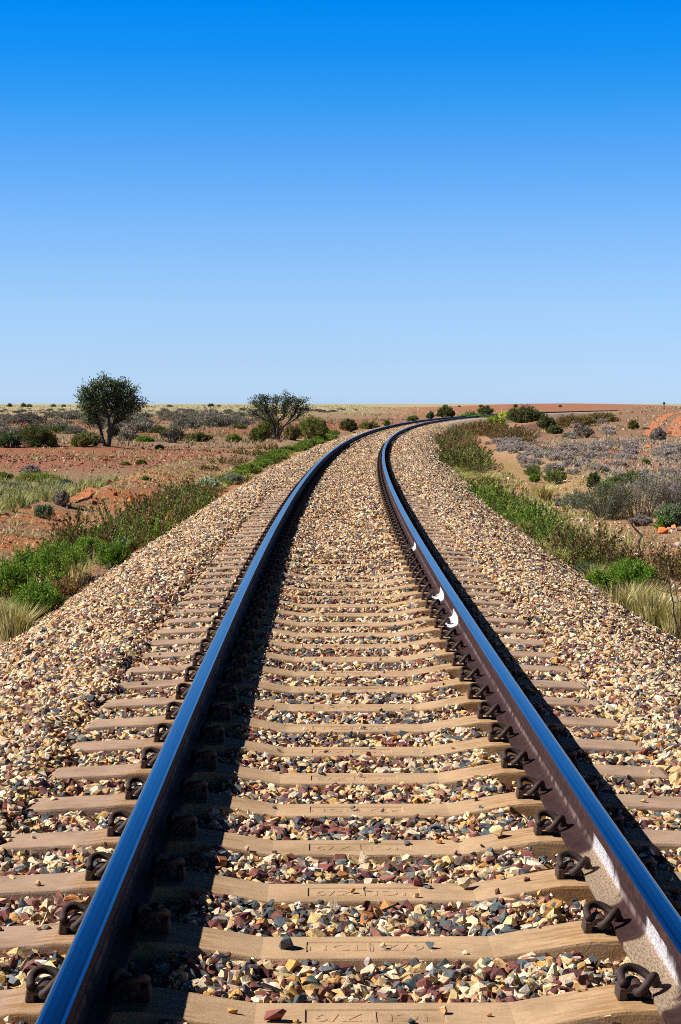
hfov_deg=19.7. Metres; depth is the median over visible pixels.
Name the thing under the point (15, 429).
grey scrub
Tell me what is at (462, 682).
sleeper
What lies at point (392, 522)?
sleeper
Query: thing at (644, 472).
mauve shrub
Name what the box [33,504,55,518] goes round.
saltbush
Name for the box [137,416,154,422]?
grey scrub
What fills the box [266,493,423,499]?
sleeper
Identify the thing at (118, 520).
olive heath
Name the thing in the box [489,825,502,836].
loose stone
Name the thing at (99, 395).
tree
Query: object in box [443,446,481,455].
brown heath
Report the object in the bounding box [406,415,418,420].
green bush
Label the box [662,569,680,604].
dead stalk
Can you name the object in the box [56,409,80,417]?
grey scrub
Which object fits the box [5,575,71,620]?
green bush
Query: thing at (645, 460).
green bush
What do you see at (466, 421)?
ballast bed
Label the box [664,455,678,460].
grey shrub
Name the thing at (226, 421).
grey scrub
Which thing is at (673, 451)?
grey shrub
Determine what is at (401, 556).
sleeper
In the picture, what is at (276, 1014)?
loose stone
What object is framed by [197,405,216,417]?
dead tree
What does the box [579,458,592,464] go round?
mauve shrub
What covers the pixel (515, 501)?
green heath
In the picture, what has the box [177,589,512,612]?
sleeper
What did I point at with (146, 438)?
green bush
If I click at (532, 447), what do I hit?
mauve shrub
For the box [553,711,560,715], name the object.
loose stone
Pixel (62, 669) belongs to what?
ballast
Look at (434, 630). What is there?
sleeper
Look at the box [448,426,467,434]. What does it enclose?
brown heath
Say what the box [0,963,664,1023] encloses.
sleeper
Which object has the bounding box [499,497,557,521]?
green heath
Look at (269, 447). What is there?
brown heath
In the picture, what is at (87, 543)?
green bush
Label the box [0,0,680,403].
sky
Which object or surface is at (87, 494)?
earth slab
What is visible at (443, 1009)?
loose stone
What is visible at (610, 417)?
brown heath
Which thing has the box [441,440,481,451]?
brown heath
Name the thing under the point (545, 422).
dark bush
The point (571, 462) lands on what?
mauve shrub
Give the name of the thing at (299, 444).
green bush
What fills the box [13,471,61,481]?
green bush
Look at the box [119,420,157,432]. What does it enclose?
grey scrub
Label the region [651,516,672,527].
green bush
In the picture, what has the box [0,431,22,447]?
dark bush
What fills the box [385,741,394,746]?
loose stone
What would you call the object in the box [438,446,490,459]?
brown heath
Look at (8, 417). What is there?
grey scrub
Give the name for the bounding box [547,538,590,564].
olive heath
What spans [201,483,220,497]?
olive heath
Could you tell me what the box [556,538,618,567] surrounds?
olive heath
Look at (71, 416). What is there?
grey scrub
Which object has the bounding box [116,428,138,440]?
twiggy shrub
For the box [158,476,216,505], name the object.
olive heath
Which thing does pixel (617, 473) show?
mauve shrub
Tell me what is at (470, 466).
brown heath
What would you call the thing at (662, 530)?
rock
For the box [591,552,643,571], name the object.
olive heath
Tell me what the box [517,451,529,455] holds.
mauve shrub
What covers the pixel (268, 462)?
green bush
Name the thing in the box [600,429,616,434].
grey shrub
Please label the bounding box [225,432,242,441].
green bush
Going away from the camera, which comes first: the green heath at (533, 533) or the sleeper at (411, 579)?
the sleeper at (411, 579)
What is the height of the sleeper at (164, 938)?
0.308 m
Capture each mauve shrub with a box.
[490,438,502,443]
[495,445,507,451]
[505,444,524,450]
[507,447,517,453]
[511,437,522,441]
[515,454,529,461]
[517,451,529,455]
[517,455,537,464]
[525,445,539,451]
[526,458,545,464]
[530,449,541,454]
[532,451,545,457]
[541,462,564,472]
[544,449,562,457]
[547,452,564,460]
[562,458,578,467]
[566,468,582,473]
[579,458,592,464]
[588,466,599,470]
[590,463,610,471]
[606,469,623,476]
[629,470,649,476]
[652,472,669,479]
[661,468,680,474]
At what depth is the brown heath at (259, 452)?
83.45 m
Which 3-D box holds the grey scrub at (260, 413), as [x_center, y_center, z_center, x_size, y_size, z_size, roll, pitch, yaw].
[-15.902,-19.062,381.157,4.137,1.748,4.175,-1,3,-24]
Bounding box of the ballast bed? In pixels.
[0,411,647,1000]
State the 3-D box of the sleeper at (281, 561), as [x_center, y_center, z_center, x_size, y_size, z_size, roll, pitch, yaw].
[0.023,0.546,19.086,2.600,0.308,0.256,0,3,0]
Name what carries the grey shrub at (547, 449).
on the ground at (508, 461)
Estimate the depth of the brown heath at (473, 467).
65.50 m
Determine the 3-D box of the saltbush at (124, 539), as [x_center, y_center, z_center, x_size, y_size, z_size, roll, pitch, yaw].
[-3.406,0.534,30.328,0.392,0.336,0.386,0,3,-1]
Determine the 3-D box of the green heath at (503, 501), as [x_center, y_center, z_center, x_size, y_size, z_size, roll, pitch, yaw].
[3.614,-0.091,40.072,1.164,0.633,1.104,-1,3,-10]
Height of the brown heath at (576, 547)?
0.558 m
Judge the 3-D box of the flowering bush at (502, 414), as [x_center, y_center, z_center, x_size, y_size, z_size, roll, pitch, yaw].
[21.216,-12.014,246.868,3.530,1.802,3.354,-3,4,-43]
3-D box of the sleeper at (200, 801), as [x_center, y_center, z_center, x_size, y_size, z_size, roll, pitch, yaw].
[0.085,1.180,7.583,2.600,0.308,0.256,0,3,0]
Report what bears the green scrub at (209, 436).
on the ground at (508, 461)
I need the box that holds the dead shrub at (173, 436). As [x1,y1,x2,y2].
[159,426,190,442]
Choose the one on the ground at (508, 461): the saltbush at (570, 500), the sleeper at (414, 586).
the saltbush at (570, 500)
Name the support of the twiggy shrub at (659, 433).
on the ground at (508, 461)
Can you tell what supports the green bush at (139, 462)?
on the ground at (508, 461)
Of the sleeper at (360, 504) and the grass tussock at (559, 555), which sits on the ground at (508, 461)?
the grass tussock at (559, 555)
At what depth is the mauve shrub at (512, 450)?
85.37 m
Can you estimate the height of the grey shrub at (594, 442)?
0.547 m
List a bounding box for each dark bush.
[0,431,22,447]
[17,422,51,446]
[106,424,119,437]
[339,418,358,431]
[358,421,381,428]
[435,405,455,417]
[477,405,493,414]
[505,403,541,422]
[536,413,556,429]
[546,425,563,433]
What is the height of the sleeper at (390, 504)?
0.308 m
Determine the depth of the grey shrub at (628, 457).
101.19 m
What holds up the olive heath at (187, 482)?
on the ground at (508, 461)
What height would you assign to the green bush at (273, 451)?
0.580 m
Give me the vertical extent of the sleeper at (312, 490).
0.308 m
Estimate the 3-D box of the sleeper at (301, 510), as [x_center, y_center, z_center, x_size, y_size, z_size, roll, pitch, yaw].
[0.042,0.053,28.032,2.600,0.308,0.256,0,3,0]
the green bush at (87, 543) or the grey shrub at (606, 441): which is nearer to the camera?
the green bush at (87, 543)
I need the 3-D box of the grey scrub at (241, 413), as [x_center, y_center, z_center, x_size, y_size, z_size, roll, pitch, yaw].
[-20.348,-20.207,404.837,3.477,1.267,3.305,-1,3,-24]
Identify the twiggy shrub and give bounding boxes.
[19,464,41,473]
[50,488,70,505]
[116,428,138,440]
[566,476,639,519]
[571,425,594,437]
[612,469,669,516]
[649,425,666,441]
[653,470,680,508]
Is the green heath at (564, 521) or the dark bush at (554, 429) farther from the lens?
the dark bush at (554, 429)
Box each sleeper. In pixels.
[0,810,680,864]
[0,850,680,912]
[0,900,680,971]
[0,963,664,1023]
[26,776,680,825]
[48,747,669,793]
[70,722,641,761]
[84,701,618,738]
[98,683,599,714]
[119,666,589,696]
[125,651,571,679]
[141,638,555,665]
[147,626,547,650]
[154,616,538,639]
[163,606,526,630]
[171,597,520,618]
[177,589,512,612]
[184,582,504,601]
[188,575,494,593]
[197,569,491,586]
[200,563,485,578]
[206,557,479,572]
[211,552,474,566]
[214,547,470,559]
[218,543,467,554]
[221,539,460,550]
[226,535,457,545]
[228,531,453,541]
[232,527,450,537]
[234,524,450,534]
[239,521,446,530]
[241,518,443,527]
[243,515,441,524]
[248,512,438,520]
[250,510,434,518]
[251,507,434,515]
[254,505,431,513]
[256,503,429,510]
[258,501,429,508]
[261,498,426,507]
[264,496,425,504]
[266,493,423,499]
[266,494,425,501]
[269,491,421,497]
[272,489,416,496]
[273,488,419,494]
[275,486,414,492]
[277,483,415,488]
[284,480,409,485]
[285,485,415,491]
[289,478,402,483]
[290,482,415,487]
[300,479,397,483]
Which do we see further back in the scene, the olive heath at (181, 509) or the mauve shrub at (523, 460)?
the mauve shrub at (523, 460)
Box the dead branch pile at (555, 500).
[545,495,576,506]
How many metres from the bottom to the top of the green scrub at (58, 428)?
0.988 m
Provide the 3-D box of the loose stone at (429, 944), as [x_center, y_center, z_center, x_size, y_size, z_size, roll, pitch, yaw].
[0.256,1.246,5.647,0.030,0.021,0.011,3,4,40]
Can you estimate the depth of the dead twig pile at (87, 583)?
24.95 m
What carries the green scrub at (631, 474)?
on the ground at (508, 461)
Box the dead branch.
[95,557,116,579]
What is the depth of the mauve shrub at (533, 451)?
80.18 m
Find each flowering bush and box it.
[486,414,506,423]
[498,410,517,420]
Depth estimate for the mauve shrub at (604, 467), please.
65.73 m
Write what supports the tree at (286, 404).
on the ground at (508, 461)
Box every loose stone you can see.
[264,1009,286,1019]
[279,934,293,948]
[305,928,325,937]
[369,837,377,842]
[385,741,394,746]
[412,876,422,885]
[425,941,434,948]
[438,1006,446,1013]
[458,877,471,888]
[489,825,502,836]
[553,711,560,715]
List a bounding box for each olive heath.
[35,503,124,548]
[37,532,83,552]
[55,528,132,554]
[82,525,127,538]
[86,516,146,535]
[89,494,160,530]
[91,526,143,538]
[97,529,138,551]
[99,517,155,547]
[103,503,180,537]
[105,507,175,530]
[106,519,155,551]
[107,505,176,536]
[119,492,177,516]
[128,528,154,544]
[129,487,183,512]
[133,487,196,521]
[138,488,198,520]
[138,492,195,525]
[143,483,202,511]
[147,488,206,509]
[156,489,210,508]
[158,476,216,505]
[160,493,206,512]
[164,473,215,493]
[172,487,202,505]
[183,480,224,503]
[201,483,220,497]
[538,532,604,554]
[543,518,623,555]
[544,522,617,551]
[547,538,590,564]
[549,525,592,550]
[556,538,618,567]
[584,538,618,559]
[587,556,620,574]
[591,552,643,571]
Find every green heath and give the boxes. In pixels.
[116,510,173,544]
[461,480,494,494]
[467,476,504,492]
[474,481,519,501]
[478,493,500,504]
[482,494,508,507]
[485,485,525,501]
[487,494,527,512]
[488,501,531,516]
[495,493,545,509]
[495,500,523,519]
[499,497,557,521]
[503,501,560,523]
[505,508,546,525]
[510,507,561,524]
[515,517,569,535]
[516,520,552,538]
[519,515,566,527]
[523,509,578,533]
[530,518,584,538]
[532,523,553,540]
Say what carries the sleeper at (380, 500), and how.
on the ballast bed
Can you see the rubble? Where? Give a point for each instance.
(672, 528)
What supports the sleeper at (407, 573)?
on the ballast bed
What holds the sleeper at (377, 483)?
on the ballast bed
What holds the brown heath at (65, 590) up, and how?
on the ground at (508, 461)
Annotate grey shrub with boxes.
[540,447,559,451]
[558,450,570,456]
[559,442,572,447]
[563,456,576,460]
[564,445,580,452]
[569,422,583,427]
[575,442,590,448]
[578,446,587,450]
[578,449,597,458]
[585,443,609,451]
[588,441,602,445]
[596,418,607,423]
[597,452,608,456]
[599,425,614,430]
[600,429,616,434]
[601,439,618,445]
[607,460,629,467]
[615,452,631,458]
[620,439,638,444]
[622,443,639,448]
[622,448,638,453]
[623,454,636,459]
[651,447,663,455]
[653,449,672,456]
[660,443,674,447]
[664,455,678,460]
[668,448,679,453]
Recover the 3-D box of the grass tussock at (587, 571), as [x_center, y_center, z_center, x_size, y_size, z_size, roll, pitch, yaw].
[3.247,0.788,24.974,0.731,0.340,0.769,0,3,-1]
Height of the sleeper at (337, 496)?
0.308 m
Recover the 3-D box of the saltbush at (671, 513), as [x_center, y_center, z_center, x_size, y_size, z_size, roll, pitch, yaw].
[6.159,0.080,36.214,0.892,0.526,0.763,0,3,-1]
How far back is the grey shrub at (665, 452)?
107.47 m
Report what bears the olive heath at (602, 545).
on the ground at (508, 461)
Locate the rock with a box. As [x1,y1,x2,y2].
[657,527,667,533]
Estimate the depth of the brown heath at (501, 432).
117.80 m
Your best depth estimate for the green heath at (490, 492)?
43.72 m
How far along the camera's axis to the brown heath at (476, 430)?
139.56 m
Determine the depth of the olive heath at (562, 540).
29.39 m
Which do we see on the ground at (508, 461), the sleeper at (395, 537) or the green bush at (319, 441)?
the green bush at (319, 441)
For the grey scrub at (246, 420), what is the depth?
249.13 m
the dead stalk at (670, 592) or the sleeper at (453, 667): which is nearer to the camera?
the sleeper at (453, 667)
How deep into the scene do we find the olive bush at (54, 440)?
123.01 m
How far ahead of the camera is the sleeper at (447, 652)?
12.02 m
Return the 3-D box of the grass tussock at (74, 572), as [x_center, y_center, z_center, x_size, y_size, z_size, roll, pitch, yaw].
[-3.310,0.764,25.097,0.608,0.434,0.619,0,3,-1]
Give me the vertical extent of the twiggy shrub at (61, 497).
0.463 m
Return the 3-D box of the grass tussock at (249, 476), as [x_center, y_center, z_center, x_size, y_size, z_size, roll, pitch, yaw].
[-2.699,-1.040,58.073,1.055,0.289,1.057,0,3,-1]
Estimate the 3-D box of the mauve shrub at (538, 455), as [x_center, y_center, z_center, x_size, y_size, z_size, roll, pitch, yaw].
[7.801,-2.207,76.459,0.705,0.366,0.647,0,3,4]
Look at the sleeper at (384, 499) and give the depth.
29.91 m
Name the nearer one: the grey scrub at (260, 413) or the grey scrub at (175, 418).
the grey scrub at (175, 418)
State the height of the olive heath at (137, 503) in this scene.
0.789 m
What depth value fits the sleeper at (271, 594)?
15.85 m
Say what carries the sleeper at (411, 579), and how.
on the ballast bed
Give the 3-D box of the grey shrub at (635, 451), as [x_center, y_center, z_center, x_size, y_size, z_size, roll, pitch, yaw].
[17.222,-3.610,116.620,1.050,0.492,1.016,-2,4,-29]
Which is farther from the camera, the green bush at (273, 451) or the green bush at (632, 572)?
the green bush at (273, 451)
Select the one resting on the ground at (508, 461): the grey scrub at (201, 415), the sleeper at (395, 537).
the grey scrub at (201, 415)
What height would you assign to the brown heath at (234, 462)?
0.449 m
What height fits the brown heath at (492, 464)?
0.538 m
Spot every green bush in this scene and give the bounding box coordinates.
[0,472,13,479]
[0,555,36,599]
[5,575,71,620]
[9,544,49,574]
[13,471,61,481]
[25,535,93,578]
[41,572,69,582]
[69,434,93,446]
[73,536,103,557]
[94,538,132,568]
[119,461,130,464]
[134,435,154,441]
[135,459,146,464]
[190,430,208,441]
[218,479,232,485]
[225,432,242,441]
[229,469,249,475]
[232,461,262,474]
[252,461,266,467]
[253,456,272,461]
[255,452,281,463]
[256,459,272,465]
[265,448,288,458]
[273,453,287,458]
[282,445,300,452]
[293,443,305,446]
[297,441,313,447]
[297,445,310,450]
[298,438,317,445]
[316,439,326,443]
[382,420,390,425]
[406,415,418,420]
[425,411,433,418]
[459,410,484,417]
[529,473,540,482]
[556,470,566,479]
[583,567,621,592]
[586,471,599,487]
[595,480,617,496]
[603,556,662,590]
[627,419,639,428]
[640,458,650,464]
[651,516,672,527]
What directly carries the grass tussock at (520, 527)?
on the ground at (508, 461)
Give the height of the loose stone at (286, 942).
0.041 m
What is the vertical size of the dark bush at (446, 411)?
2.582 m
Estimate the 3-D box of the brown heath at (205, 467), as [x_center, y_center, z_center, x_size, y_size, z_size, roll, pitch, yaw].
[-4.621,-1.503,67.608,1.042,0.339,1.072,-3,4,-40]
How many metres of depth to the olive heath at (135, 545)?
30.44 m
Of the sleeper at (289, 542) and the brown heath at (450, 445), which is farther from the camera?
the brown heath at (450, 445)
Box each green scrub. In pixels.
[49,424,69,433]
[72,431,99,438]
[149,425,169,432]
[158,428,187,436]
[185,432,212,440]
[233,424,246,428]
[523,465,541,476]
[541,467,564,483]
[606,475,626,485]
[623,469,649,487]
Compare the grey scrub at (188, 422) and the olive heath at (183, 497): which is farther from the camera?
the grey scrub at (188, 422)
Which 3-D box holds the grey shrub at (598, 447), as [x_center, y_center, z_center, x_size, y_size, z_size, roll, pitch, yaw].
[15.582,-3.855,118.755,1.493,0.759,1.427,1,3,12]
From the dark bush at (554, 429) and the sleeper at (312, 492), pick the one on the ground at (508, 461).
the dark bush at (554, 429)
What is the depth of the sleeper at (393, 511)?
26.70 m
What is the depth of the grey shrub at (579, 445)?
124.34 m
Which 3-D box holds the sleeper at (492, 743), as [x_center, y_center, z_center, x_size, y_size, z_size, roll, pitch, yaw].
[0.073,1.110,8.861,2.600,0.308,0.256,0,3,0]
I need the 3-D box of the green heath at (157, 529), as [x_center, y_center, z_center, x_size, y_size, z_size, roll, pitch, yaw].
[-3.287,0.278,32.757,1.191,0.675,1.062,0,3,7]
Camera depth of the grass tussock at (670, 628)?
19.70 m
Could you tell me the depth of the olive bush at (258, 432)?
152.07 m
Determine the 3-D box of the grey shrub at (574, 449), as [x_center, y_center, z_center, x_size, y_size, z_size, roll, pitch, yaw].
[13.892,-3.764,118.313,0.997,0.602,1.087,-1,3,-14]
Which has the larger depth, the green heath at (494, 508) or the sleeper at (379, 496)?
the green heath at (494, 508)
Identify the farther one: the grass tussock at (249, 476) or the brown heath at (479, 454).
the brown heath at (479, 454)
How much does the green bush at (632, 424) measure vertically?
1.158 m
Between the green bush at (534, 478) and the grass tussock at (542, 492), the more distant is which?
the green bush at (534, 478)
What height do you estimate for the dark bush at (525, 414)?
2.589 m
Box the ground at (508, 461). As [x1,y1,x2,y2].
[0,403,680,646]
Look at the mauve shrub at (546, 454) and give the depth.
75.20 m
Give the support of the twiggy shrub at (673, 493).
on the ground at (508, 461)
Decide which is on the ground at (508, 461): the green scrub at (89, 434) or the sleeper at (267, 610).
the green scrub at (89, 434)
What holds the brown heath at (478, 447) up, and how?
on the ground at (508, 461)
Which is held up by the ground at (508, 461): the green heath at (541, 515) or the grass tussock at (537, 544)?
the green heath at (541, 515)
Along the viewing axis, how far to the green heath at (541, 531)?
31.49 m
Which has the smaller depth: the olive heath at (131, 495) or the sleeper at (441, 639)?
the sleeper at (441, 639)
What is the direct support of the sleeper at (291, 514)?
on the ballast bed
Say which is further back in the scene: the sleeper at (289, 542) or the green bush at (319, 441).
the green bush at (319, 441)
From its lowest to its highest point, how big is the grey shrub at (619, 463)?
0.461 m
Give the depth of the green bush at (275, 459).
77.05 m
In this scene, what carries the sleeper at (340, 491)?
on the ballast bed
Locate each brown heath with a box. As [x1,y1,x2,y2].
[15,567,73,596]
[53,571,86,595]
[193,464,221,470]
[198,454,251,464]
[227,447,269,455]
[254,443,283,450]
[432,438,456,445]
[432,447,470,456]
[432,449,494,464]
[435,434,463,441]
[436,442,494,453]
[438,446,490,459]
[438,449,496,469]
[439,442,465,448]
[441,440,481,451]
[443,436,481,444]
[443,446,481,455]
[443,449,493,460]
[446,459,491,472]
[447,430,477,439]
[447,434,481,443]
[447,461,489,470]
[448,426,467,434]
[453,439,478,447]
[458,421,486,431]
[463,424,509,436]
[468,456,503,468]
[471,425,514,435]
[476,421,526,431]
[485,430,523,438]
[489,426,540,439]
[490,432,534,441]
[493,427,538,437]
[550,535,611,563]
[555,413,601,427]
[578,532,650,567]
[586,412,621,422]
[612,543,673,572]
[640,544,680,580]
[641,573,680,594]
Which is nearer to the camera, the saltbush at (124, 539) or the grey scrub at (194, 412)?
the saltbush at (124, 539)
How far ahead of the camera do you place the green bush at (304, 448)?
97.13 m
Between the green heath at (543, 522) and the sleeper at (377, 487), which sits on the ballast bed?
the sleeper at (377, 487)
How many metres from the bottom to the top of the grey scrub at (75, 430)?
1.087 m
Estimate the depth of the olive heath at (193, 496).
42.80 m
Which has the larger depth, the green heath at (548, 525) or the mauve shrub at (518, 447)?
the mauve shrub at (518, 447)
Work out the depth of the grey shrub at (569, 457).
68.38 m
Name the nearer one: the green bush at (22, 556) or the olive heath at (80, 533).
the green bush at (22, 556)
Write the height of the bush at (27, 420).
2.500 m
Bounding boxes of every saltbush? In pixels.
[2,481,21,490]
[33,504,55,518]
[60,478,71,484]
[109,536,132,550]
[197,476,220,488]
[222,472,246,484]
[558,490,593,508]
[562,432,576,437]
[575,562,594,573]
[628,514,653,525]
[651,502,680,525]
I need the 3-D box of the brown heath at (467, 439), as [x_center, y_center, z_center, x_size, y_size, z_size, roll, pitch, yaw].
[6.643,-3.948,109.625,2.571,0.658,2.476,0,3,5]
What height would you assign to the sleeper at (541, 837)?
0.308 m
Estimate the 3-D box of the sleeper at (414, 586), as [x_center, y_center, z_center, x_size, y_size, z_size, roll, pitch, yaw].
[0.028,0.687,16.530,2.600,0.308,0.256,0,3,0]
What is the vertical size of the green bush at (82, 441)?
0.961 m
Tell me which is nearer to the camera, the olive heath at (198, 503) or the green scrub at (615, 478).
the olive heath at (198, 503)
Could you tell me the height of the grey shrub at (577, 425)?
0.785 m
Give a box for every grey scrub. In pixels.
[0,415,22,420]
[0,426,21,434]
[2,418,19,423]
[38,420,73,429]
[41,412,56,417]
[52,413,79,419]
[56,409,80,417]
[60,424,88,433]
[78,416,105,423]
[90,418,121,428]
[106,414,139,423]
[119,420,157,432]
[125,418,156,427]
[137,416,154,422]
[140,412,152,417]
[154,410,169,416]
[160,411,189,420]
[170,416,183,420]
[170,416,203,428]
[189,409,207,415]
[194,412,219,417]
[200,414,235,426]
[231,416,255,424]
[235,411,248,415]
[247,411,265,416]
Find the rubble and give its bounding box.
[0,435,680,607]
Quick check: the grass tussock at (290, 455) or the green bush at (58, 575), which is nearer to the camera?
the green bush at (58, 575)
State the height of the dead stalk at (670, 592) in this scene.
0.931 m
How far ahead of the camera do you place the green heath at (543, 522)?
32.63 m
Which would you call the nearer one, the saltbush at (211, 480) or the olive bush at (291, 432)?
the saltbush at (211, 480)
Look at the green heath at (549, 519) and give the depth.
33.52 m
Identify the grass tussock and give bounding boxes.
[0,595,21,622]
[0,597,54,640]
[61,556,99,587]
[241,473,259,481]
[286,451,300,457]
[451,467,473,472]
[455,471,473,476]
[455,472,487,483]
[468,471,512,483]
[513,518,537,534]
[525,483,561,501]
[527,537,554,550]
[534,534,555,542]
[543,546,575,562]
[574,562,607,576]
[590,578,659,613]
[604,578,676,612]
[615,582,680,629]
[649,594,680,638]
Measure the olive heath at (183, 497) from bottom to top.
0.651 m
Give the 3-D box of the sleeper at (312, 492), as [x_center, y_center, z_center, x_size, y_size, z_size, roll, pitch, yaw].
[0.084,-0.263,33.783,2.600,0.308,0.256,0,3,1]
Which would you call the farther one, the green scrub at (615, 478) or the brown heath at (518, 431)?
the brown heath at (518, 431)
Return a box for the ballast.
[0,423,680,1023]
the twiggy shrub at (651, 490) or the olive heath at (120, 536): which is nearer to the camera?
the olive heath at (120, 536)
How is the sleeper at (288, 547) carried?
on the ballast bed
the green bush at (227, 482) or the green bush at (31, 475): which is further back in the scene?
the green bush at (31, 475)
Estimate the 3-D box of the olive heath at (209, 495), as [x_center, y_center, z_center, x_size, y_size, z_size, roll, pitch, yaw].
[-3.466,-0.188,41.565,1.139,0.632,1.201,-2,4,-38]
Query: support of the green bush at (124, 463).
on the ground at (508, 461)
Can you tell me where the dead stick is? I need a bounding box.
[630,521,643,550]
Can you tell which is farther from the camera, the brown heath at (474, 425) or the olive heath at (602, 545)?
the brown heath at (474, 425)
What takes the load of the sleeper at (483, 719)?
on the ballast bed
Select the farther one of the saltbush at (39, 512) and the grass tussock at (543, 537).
the saltbush at (39, 512)
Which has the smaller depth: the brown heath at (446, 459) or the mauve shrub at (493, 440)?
the brown heath at (446, 459)
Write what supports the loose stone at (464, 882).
on the sleeper at (565, 882)
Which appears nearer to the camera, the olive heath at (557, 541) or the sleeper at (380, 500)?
the olive heath at (557, 541)
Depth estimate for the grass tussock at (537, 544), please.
28.83 m
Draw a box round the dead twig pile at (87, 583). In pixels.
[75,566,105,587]
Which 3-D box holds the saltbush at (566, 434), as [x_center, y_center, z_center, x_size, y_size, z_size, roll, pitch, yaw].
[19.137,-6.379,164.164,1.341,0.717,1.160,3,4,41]
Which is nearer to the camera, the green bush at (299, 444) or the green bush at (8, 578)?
the green bush at (8, 578)
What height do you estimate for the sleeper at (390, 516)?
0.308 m
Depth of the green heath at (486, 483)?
47.41 m
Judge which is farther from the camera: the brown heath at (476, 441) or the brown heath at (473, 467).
the brown heath at (476, 441)
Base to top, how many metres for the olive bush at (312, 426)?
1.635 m
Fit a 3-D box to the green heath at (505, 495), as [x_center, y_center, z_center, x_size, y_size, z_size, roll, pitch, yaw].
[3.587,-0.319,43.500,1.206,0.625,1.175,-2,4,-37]
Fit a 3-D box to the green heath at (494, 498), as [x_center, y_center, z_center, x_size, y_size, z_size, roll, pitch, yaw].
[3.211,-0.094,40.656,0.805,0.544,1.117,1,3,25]
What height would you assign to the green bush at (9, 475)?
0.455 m
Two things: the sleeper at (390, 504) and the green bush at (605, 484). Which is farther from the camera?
the green bush at (605, 484)
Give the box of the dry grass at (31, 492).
[0,405,680,610]
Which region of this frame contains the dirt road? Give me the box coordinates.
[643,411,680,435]
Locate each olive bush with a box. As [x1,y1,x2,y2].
[41,429,58,446]
[56,522,94,538]
[90,434,102,445]
[248,424,267,441]
[259,413,283,438]
[283,423,301,439]
[298,414,330,438]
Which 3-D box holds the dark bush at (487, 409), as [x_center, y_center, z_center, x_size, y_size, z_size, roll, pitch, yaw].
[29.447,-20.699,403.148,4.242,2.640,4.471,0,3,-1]
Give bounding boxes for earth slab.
[68,487,96,504]
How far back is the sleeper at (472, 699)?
10.10 m
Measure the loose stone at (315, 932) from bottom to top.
0.023 m
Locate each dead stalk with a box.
[657,553,680,638]
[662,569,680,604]
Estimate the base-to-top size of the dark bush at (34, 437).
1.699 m
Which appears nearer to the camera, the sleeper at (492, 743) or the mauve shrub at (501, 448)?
the sleeper at (492, 743)
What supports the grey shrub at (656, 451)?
on the ground at (508, 461)
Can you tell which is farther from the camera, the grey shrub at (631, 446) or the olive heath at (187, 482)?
the grey shrub at (631, 446)
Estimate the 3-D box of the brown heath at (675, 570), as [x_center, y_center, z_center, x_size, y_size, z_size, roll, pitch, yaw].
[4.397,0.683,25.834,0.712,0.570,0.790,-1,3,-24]
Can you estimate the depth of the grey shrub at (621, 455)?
103.41 m
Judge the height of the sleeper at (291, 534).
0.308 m
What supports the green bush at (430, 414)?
on the ground at (508, 461)
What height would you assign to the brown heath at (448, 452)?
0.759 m
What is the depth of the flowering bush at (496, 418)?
200.40 m
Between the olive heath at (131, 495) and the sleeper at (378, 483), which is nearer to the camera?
the sleeper at (378, 483)
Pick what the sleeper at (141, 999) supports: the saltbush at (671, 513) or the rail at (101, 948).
the rail at (101, 948)
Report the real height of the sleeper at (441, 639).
0.308 m
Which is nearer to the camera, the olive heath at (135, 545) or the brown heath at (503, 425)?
the olive heath at (135, 545)
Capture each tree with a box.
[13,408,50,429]
[72,370,151,446]
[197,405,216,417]
[242,389,314,439]
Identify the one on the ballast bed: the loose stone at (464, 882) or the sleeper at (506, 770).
the sleeper at (506, 770)
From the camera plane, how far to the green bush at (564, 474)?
56.42 m
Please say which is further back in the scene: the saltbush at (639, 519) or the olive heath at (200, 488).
the olive heath at (200, 488)
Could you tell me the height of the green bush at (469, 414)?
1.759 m
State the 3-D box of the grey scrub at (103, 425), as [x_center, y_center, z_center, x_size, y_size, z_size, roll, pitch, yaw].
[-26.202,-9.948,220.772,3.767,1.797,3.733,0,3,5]
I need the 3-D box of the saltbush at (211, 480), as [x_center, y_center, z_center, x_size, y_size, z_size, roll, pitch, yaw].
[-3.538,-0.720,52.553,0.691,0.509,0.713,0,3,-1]
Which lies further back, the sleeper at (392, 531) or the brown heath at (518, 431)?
the brown heath at (518, 431)
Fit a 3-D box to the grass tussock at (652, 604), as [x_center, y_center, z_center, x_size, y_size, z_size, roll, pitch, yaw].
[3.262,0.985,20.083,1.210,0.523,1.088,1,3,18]
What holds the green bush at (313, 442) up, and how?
on the ground at (508, 461)
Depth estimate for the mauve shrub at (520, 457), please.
75.02 m
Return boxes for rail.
[35,410,606,1023]
[381,410,680,1023]
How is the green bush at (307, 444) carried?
on the ground at (508, 461)
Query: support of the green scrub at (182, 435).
on the ground at (508, 461)
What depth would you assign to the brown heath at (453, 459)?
67.86 m
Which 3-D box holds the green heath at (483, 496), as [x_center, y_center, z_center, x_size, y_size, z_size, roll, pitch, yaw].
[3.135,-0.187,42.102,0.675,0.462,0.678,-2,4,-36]
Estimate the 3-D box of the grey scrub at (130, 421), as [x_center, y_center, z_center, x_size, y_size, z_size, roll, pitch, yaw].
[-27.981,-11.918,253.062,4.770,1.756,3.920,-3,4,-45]
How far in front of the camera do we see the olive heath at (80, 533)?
30.26 m

